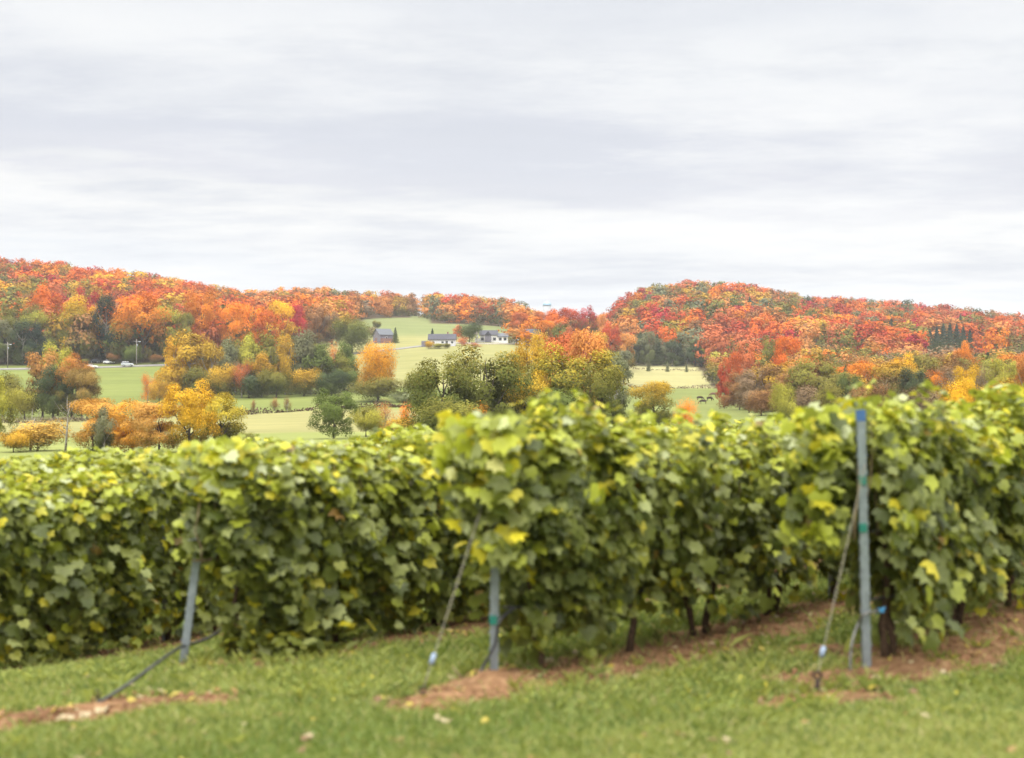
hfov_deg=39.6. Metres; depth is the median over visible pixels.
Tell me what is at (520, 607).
drip hose
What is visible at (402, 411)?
half bare tree
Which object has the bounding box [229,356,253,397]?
half bare tree
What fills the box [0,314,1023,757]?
ground
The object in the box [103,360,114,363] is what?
parked car
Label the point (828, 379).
maple tree
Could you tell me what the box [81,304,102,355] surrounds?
maple tree
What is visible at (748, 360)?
maple tree
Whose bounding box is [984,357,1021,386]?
maple tree
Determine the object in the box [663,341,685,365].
aspen tree
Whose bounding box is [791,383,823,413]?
bush
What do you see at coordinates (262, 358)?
aspen tree
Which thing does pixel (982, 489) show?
grapevine
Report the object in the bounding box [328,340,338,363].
half bare tree
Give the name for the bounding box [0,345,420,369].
road
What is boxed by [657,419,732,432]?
grapevine
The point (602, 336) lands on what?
maple tree
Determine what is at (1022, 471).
grapevine
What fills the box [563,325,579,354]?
maple tree
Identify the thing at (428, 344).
bush
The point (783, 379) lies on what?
maple tree
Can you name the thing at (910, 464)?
grapevine
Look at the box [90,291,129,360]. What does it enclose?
aspen tree
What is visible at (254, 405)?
half bare tree
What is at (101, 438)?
aspen tree
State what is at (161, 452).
grapevine
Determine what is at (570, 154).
sky
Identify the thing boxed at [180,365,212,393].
bush
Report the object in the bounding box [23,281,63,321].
maple tree
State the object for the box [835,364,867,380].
maple tree
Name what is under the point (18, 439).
bush
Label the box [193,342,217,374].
aspen tree
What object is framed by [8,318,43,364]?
aspen tree
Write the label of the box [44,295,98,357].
maple tree
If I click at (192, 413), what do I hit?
maple tree
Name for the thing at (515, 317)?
maple tree
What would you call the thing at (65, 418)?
hedge
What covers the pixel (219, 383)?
bush
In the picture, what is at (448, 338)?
bungalow
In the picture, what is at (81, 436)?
maple tree
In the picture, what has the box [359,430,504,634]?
grapevine
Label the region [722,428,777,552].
grapevine
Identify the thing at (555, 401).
bush
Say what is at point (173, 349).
aspen tree
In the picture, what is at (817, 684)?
ground anchor
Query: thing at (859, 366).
half bare tree
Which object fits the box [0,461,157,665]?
grapevine
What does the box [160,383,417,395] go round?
hedge
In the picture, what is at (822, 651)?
anchor cable
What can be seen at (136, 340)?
utility pole
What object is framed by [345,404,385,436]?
bush
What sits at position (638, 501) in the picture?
grapevine
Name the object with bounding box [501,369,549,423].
maple tree
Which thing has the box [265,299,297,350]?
maple tree
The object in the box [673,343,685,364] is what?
spruce tree
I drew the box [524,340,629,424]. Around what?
maple tree
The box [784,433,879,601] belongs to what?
grapevine
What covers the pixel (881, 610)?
hose clip
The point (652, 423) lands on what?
grapevine
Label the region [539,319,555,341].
maple tree
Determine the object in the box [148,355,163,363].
bush
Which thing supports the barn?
on the ground at (120, 384)
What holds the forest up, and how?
on the ground at (120, 384)
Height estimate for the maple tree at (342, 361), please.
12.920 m
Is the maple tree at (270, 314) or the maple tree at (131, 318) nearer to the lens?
the maple tree at (131, 318)
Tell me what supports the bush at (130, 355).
on the ground at (120, 384)
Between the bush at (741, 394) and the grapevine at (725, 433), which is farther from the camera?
the bush at (741, 394)
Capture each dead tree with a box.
[19,408,39,449]
[54,400,78,451]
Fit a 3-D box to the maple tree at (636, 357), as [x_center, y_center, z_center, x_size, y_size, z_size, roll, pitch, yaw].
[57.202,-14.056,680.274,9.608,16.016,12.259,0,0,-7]
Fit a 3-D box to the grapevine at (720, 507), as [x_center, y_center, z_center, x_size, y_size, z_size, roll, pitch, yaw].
[1.481,1.249,11.611,1.143,1.873,1.673,0,0,42]
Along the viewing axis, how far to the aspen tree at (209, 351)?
403.84 m
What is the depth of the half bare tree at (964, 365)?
335.90 m
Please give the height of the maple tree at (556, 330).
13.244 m
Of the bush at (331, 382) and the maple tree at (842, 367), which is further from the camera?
the bush at (331, 382)
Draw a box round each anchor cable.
[423,508,481,688]
[817,463,865,674]
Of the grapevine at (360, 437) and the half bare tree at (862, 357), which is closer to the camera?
the grapevine at (360, 437)
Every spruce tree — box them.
[392,327,398,342]
[645,357,651,370]
[650,334,665,364]
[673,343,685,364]
[927,329,933,349]
[930,327,942,351]
[938,324,948,351]
[943,323,956,351]
[950,324,960,351]
[957,325,967,350]
[967,329,975,349]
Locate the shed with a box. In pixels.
[524,329,541,345]
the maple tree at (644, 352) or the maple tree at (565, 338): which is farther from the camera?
the maple tree at (644, 352)
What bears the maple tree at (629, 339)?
on the ground at (120, 384)
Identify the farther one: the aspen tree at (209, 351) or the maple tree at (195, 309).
the maple tree at (195, 309)
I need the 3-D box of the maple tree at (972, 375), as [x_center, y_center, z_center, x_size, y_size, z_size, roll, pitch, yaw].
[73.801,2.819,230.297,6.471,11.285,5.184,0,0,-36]
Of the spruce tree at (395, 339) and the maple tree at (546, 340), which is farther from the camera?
the spruce tree at (395, 339)
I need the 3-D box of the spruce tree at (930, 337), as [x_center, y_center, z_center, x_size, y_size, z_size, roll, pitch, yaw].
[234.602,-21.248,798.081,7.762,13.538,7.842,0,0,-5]
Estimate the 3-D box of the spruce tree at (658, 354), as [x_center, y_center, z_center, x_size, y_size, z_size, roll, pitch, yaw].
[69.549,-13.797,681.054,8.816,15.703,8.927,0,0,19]
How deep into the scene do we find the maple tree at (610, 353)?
520.26 m
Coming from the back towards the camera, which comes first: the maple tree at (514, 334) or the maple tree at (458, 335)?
the maple tree at (458, 335)
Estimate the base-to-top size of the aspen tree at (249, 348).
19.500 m
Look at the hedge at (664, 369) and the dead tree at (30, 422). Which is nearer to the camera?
the dead tree at (30, 422)
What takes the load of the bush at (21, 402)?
on the ground at (120, 384)
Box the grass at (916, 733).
[0,560,1023,757]
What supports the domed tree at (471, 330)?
on the ground at (120, 384)
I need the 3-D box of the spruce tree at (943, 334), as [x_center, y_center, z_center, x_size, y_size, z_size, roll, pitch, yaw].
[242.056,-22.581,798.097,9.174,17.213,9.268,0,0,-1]
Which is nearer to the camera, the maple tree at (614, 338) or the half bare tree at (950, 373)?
the half bare tree at (950, 373)
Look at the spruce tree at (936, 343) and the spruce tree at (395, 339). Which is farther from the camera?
the spruce tree at (936, 343)
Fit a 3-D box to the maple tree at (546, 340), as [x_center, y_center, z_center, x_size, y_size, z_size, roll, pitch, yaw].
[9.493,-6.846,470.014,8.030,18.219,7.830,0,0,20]
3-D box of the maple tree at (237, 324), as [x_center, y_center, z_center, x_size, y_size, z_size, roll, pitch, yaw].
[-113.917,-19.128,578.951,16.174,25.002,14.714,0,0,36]
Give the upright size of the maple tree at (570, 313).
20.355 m
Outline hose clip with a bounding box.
[877,607,885,613]
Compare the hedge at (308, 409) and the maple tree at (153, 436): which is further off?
the hedge at (308, 409)
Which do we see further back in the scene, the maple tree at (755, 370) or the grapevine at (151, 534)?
the maple tree at (755, 370)
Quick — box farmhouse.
[475,330,508,342]
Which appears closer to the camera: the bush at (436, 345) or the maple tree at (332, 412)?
the maple tree at (332, 412)
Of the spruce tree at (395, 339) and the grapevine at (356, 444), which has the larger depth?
the spruce tree at (395, 339)
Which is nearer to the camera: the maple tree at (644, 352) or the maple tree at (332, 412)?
the maple tree at (332, 412)
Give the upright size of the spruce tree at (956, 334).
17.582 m
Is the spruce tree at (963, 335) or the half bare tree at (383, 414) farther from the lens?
the spruce tree at (963, 335)
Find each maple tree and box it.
[0,303,51,361]
[0,317,24,363]
[18,310,59,362]
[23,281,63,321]
[23,348,59,416]
[32,364,76,417]
[40,339,76,415]
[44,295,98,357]
[44,352,97,418]
[65,366,103,419]
[65,397,121,450]
[74,285,101,311]
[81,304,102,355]
[104,292,173,361]
[107,398,158,451]
[121,401,181,449]
[151,303,181,359]
[156,378,222,449]
[170,312,195,345]
[182,287,219,343]
[199,391,248,441]
[213,301,253,350]
[243,303,267,358]
[250,309,284,353]
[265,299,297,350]
[274,328,325,393]
[281,304,306,341]
[299,304,336,344]
[306,386,361,438]
[316,350,353,389]
[320,311,341,344]
[354,340,399,399]
[402,351,483,424]
[440,343,538,418]
[452,325,462,336]
[488,362,544,414]
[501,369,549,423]
[503,327,524,344]
[507,329,552,393]
[508,312,529,331]
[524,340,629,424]
[528,332,550,372]
[533,311,548,324]
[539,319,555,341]
[540,308,567,329]
[541,331,586,383]
[547,323,568,342]
[556,307,580,334]
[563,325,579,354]
[566,327,608,402]
[575,305,599,337]
[580,362,627,424]
[591,314,606,331]
[591,330,608,364]
[596,349,620,380]
[601,320,623,357]
[616,332,637,368]
[617,350,633,383]
[624,380,676,425]
[625,333,640,363]
[637,330,658,364]
[655,339,672,361]
[685,343,704,366]
[715,363,732,405]
[722,351,742,405]
[733,338,763,378]
[734,366,771,408]
[745,365,776,379]
[755,359,797,388]
[759,334,782,367]
[763,365,792,408]
[770,335,802,366]
[771,363,820,410]
[783,354,841,406]
[801,354,819,366]
[808,372,858,406]
[831,360,859,367]
[834,372,865,397]
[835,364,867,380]
[845,360,884,391]
[866,361,920,398]
[868,357,896,365]
[882,367,931,395]
[885,352,917,380]
[897,366,932,401]
[903,354,943,372]
[925,371,951,399]
[934,351,961,380]
[952,362,980,402]
[953,341,975,364]
[976,355,1014,388]
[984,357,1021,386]
[996,353,1020,363]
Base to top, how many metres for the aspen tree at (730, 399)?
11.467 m
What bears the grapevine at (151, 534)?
on the ground at (120, 384)
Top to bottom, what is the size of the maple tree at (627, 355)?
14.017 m
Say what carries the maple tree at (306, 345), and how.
on the ground at (120, 384)
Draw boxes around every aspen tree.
[0,375,19,444]
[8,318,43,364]
[20,322,54,359]
[87,405,117,451]
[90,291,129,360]
[154,329,222,399]
[155,336,187,397]
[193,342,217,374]
[197,340,232,397]
[214,336,242,395]
[227,339,244,391]
[229,332,266,394]
[247,350,272,396]
[251,330,284,394]
[272,336,299,395]
[301,341,337,392]
[334,340,361,387]
[602,351,634,422]
[633,332,650,363]
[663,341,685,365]
[680,342,693,363]
[692,348,706,365]
[716,370,755,409]
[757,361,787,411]
[799,356,838,400]
[952,357,971,368]
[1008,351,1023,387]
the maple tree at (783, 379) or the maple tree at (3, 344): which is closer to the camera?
the maple tree at (783, 379)
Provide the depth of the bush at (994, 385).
240.28 m
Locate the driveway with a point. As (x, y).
(487, 343)
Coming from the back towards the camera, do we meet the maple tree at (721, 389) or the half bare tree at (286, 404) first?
the maple tree at (721, 389)
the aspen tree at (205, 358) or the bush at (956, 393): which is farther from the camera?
the aspen tree at (205, 358)
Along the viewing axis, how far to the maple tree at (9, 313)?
559.82 m
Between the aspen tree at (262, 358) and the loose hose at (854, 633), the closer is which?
the loose hose at (854, 633)
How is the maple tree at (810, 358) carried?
on the ground at (120, 384)
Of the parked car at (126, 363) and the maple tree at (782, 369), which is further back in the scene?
the parked car at (126, 363)
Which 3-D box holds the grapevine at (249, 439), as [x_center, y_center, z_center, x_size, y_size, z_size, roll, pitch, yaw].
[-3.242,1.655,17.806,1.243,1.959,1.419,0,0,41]
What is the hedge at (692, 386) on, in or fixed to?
on the ground at (120, 384)
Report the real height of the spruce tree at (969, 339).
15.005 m
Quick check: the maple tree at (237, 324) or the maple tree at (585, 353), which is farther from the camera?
the maple tree at (237, 324)
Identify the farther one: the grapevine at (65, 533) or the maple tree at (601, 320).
the maple tree at (601, 320)
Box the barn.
[373,329,392,342]
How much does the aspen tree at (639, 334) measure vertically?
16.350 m
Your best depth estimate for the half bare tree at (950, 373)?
321.21 m
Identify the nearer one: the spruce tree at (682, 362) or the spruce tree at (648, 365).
the spruce tree at (648, 365)
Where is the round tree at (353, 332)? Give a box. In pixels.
[326,314,373,353]
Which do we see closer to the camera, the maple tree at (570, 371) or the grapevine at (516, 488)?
the grapevine at (516, 488)
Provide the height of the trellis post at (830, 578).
1.965 m
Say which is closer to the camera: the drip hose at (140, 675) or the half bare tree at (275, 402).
the drip hose at (140, 675)
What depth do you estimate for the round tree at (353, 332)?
599.11 m
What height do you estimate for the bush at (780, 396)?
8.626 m
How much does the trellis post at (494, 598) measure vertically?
2.085 m
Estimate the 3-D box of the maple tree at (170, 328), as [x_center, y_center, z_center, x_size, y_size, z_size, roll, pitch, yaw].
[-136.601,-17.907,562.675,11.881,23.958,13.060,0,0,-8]
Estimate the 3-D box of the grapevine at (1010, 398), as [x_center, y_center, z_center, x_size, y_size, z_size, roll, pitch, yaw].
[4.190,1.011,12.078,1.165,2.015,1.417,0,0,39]
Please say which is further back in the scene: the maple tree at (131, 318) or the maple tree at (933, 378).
the maple tree at (131, 318)
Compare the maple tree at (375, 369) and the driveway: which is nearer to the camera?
the maple tree at (375, 369)
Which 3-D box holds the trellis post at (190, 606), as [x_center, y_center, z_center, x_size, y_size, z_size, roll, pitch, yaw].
[-2.435,1.538,10.897,0.071,1.965,0.042,7,-2,0]
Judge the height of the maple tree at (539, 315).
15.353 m
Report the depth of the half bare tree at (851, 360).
388.42 m
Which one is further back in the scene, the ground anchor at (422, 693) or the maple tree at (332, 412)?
the maple tree at (332, 412)
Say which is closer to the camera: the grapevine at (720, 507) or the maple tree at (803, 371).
the grapevine at (720, 507)
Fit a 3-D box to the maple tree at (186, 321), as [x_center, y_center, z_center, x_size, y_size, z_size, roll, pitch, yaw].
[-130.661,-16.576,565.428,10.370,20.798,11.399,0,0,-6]
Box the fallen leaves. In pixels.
[0,570,1023,757]
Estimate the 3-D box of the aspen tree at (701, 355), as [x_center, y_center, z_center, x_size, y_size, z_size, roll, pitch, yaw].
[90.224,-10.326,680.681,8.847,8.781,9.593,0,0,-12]
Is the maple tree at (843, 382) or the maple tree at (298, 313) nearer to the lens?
the maple tree at (843, 382)
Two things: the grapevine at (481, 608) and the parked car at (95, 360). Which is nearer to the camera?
the grapevine at (481, 608)
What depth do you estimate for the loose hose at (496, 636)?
9.67 m
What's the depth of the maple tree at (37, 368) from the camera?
333.37 m
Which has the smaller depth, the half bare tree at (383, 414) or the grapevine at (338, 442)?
the grapevine at (338, 442)
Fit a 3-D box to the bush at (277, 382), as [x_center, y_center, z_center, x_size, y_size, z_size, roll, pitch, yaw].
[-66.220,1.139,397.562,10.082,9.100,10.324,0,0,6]
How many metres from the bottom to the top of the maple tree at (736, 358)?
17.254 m
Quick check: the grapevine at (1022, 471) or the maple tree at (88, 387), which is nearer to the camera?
the grapevine at (1022, 471)
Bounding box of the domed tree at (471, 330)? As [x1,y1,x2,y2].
[455,319,482,342]
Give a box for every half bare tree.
[139,374,154,402]
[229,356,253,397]
[249,398,255,409]
[270,399,279,409]
[282,396,291,411]
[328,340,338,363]
[375,399,396,427]
[396,402,412,424]
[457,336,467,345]
[672,397,697,423]
[783,355,811,370]
[836,353,868,374]
[843,352,875,389]
[850,351,875,362]
[862,349,884,370]
[866,372,904,406]
[921,362,958,401]
[935,361,980,396]
[945,349,984,388]
[972,364,993,396]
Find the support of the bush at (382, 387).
on the ground at (120, 384)
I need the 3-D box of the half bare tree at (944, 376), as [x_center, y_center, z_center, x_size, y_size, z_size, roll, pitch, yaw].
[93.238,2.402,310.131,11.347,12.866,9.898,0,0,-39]
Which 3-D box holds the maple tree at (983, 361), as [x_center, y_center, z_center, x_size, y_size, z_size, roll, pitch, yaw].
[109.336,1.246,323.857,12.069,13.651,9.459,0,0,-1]
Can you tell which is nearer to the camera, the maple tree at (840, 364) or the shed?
the maple tree at (840, 364)
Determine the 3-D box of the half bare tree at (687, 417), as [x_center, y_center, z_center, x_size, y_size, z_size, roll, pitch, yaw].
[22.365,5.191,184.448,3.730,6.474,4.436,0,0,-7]
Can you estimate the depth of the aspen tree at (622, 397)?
239.74 m
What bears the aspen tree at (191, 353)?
on the ground at (120, 384)
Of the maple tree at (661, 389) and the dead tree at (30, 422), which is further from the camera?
the maple tree at (661, 389)
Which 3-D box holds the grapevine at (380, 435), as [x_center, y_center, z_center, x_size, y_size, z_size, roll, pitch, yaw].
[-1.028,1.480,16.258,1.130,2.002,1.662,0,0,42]
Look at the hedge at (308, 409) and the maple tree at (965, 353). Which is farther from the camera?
the maple tree at (965, 353)
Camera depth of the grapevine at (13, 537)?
11.97 m
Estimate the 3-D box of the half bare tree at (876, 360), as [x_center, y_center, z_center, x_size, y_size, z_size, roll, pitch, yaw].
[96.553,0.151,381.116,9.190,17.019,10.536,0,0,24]
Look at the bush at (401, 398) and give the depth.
350.71 m
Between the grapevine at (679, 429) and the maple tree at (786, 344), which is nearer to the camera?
the grapevine at (679, 429)
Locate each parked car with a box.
[90,359,101,362]
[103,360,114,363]
[121,362,133,365]
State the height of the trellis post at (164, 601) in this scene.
1.965 m
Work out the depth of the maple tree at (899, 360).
328.07 m
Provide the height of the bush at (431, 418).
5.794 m
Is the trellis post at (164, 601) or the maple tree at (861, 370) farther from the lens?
the maple tree at (861, 370)
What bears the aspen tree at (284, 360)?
on the ground at (120, 384)
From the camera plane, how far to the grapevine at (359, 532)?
11.63 m
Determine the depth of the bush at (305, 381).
400.73 m
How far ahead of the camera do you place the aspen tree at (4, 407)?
190.12 m
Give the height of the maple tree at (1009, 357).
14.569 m
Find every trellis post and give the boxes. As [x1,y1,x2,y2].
[161,477,167,640]
[179,552,200,662]
[489,524,499,669]
[828,572,832,599]
[855,402,871,667]
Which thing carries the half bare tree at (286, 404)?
on the ground at (120, 384)
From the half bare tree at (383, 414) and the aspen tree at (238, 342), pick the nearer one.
the half bare tree at (383, 414)
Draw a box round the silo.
[543,301,550,318]
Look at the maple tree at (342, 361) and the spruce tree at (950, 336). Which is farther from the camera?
the spruce tree at (950, 336)
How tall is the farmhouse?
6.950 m
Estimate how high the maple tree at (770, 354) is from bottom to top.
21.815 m
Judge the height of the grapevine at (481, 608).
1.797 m
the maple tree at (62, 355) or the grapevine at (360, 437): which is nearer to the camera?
the grapevine at (360, 437)
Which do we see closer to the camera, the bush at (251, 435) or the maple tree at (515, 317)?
the bush at (251, 435)
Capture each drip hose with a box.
[97,576,460,702]
[502,554,820,608]
[870,555,1003,600]
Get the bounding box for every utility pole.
[7,342,11,367]
[134,339,140,364]
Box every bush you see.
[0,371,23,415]
[0,427,33,452]
[7,385,41,418]
[12,418,74,450]
[105,353,120,363]
[119,345,144,362]
[146,379,170,402]
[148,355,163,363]
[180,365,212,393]
[205,362,239,396]
[233,370,266,397]
[235,432,256,440]
[256,368,292,397]
[291,368,322,395]
[313,369,350,394]
[331,369,360,391]
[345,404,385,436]
[347,377,407,401]
[372,320,381,328]
[381,416,416,434]
[387,391,415,404]
[399,396,484,434]
[403,376,417,391]
[424,340,434,348]
[432,343,444,348]
[534,387,584,423]
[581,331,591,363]
[733,385,760,412]
[744,389,778,415]
[767,380,798,422]
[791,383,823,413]
[810,381,847,407]
[847,381,895,406]
[898,383,946,415]
[938,376,977,409]
[980,377,1018,392]
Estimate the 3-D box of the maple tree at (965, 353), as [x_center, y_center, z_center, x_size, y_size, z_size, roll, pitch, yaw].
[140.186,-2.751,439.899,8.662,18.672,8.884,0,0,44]
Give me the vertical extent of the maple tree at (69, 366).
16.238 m
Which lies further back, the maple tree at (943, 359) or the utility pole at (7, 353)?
the utility pole at (7, 353)
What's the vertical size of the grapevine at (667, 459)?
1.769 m
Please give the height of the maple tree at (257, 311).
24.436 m
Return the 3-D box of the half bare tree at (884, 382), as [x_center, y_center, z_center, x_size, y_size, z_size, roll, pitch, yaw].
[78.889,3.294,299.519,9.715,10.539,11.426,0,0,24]
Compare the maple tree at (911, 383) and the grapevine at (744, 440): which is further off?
the maple tree at (911, 383)
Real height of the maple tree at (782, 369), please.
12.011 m
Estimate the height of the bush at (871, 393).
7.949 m
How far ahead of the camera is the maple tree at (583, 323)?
697.12 m
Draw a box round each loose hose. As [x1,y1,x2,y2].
[479,605,517,671]
[849,610,879,669]
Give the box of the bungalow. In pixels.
[421,332,456,346]
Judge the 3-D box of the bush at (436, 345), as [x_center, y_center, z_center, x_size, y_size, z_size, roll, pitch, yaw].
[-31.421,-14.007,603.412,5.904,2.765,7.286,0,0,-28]
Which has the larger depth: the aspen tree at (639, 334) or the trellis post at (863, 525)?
the aspen tree at (639, 334)
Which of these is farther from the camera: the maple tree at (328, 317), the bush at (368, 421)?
the maple tree at (328, 317)
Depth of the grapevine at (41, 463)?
15.15 m
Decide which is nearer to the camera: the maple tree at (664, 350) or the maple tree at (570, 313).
the maple tree at (664, 350)
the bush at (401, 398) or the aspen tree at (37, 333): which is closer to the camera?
the bush at (401, 398)
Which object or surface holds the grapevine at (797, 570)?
on the ground at (120, 384)
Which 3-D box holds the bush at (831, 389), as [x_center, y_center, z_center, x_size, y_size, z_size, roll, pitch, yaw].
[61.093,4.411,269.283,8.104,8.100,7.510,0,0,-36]
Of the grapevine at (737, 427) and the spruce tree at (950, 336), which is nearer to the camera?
the grapevine at (737, 427)
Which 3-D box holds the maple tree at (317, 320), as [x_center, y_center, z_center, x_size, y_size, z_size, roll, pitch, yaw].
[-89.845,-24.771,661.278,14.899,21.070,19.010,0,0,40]
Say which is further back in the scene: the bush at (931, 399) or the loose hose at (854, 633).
the bush at (931, 399)
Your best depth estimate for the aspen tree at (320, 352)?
410.49 m
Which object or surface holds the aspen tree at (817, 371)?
on the ground at (120, 384)
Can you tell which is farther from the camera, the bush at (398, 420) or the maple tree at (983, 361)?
the maple tree at (983, 361)
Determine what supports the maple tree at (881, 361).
on the ground at (120, 384)
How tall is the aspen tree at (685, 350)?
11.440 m
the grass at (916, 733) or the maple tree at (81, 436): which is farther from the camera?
the maple tree at (81, 436)
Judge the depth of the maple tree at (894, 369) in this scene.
303.91 m
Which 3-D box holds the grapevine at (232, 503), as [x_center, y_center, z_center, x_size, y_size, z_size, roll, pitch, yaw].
[-1.943,1.334,11.011,1.469,1.824,1.316,0,0,37]
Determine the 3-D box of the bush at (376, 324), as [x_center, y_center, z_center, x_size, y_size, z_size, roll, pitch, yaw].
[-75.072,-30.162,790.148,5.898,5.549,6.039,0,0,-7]
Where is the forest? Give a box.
[0,255,1023,385]
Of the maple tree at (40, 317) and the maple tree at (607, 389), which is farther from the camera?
the maple tree at (40, 317)
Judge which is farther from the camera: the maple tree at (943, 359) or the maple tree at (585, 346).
the maple tree at (943, 359)
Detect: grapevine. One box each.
[0,453,81,597]
[0,458,43,666]
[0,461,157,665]
[33,445,159,562]
[79,447,234,642]
[127,447,191,587]
[171,435,376,659]
[180,443,315,616]
[238,433,309,457]
[255,435,436,646]
[293,440,354,454]
[311,439,397,582]
[349,428,396,446]
[358,423,448,582]
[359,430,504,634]
[426,388,627,667]
[444,556,533,616]
[539,401,728,651]
[612,420,682,439]
[631,415,791,635]
[652,432,682,528]
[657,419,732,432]
[671,431,752,565]
[688,408,818,618]
[701,419,745,433]
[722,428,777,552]
[772,379,979,656]
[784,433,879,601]
[844,413,940,574]
[857,399,1023,631]
[943,379,1023,608]
[987,403,1023,584]
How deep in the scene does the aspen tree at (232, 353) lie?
413.48 m
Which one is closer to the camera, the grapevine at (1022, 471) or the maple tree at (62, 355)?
the grapevine at (1022, 471)
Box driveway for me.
[456,342,521,343]
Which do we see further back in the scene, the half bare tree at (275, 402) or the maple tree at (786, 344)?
the maple tree at (786, 344)
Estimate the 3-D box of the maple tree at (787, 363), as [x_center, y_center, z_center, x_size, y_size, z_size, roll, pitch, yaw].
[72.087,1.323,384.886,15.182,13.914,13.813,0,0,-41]
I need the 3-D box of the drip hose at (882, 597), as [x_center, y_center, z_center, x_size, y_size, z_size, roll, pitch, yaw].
[4.907,1.523,12.892,0.020,0.131,7.351,0,0,40]
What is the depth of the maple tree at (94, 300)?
618.80 m
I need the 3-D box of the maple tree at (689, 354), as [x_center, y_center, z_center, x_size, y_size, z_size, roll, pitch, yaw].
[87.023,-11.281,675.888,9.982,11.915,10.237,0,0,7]
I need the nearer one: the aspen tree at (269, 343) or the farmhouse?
the aspen tree at (269, 343)
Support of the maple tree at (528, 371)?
on the ground at (120, 384)
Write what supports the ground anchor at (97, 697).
on the ground at (120, 384)
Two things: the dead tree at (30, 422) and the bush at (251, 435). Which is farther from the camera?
the dead tree at (30, 422)
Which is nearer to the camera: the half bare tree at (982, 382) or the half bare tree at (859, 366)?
the half bare tree at (982, 382)
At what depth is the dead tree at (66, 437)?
167.92 m
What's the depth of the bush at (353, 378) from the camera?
413.35 m
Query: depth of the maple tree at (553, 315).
696.98 m
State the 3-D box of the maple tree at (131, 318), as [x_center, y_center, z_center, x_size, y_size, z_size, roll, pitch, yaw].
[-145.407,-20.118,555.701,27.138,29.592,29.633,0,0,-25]
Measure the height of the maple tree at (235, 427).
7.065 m
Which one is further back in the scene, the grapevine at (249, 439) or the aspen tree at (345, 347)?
the aspen tree at (345, 347)
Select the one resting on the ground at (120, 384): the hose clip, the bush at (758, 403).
the bush at (758, 403)
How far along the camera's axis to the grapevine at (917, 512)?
9.99 m
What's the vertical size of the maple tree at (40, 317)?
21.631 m
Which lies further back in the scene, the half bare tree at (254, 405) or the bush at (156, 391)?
the bush at (156, 391)
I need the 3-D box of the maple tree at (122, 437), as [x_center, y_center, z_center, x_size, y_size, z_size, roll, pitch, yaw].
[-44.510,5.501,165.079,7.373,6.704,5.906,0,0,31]
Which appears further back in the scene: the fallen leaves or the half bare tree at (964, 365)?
the half bare tree at (964, 365)
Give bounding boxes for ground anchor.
[94,690,100,700]
[419,686,426,694]
[812,670,822,691]
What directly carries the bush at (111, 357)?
on the ground at (120, 384)
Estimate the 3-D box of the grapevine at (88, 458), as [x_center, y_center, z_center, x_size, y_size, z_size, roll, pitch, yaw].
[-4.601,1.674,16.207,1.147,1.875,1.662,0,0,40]
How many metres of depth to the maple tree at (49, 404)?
321.68 m
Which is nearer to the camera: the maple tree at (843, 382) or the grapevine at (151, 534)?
the grapevine at (151, 534)
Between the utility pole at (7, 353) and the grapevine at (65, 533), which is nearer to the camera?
the grapevine at (65, 533)
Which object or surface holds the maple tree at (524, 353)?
on the ground at (120, 384)
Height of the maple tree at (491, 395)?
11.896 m
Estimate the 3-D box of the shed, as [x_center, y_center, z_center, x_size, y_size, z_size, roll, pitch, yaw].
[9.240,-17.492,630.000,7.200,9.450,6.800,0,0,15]
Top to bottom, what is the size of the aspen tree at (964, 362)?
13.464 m
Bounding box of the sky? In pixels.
[0,0,1023,317]
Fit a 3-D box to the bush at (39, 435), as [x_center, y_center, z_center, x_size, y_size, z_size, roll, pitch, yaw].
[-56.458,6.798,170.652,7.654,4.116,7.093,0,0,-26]
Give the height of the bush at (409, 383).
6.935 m
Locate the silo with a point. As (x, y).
(546, 306)
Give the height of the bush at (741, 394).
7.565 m
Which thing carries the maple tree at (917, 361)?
on the ground at (120, 384)
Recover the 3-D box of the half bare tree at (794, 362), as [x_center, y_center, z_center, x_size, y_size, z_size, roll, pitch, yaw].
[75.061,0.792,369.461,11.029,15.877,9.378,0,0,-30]
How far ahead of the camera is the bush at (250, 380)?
397.81 m
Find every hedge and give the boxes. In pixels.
[1,415,88,422]
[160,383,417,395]
[235,401,411,415]
[621,383,716,388]
[628,367,704,370]
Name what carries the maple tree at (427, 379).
on the ground at (120, 384)
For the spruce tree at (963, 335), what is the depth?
789.23 m
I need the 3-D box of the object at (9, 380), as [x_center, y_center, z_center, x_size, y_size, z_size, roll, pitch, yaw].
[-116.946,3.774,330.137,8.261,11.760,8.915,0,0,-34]
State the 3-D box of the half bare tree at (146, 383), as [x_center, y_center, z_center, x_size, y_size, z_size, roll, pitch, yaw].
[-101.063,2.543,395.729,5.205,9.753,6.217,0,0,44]
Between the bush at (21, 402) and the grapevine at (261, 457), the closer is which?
the grapevine at (261, 457)
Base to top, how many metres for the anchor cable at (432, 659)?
1.338 m
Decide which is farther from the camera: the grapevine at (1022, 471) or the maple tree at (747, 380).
the maple tree at (747, 380)
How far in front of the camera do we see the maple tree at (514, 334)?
638.59 m

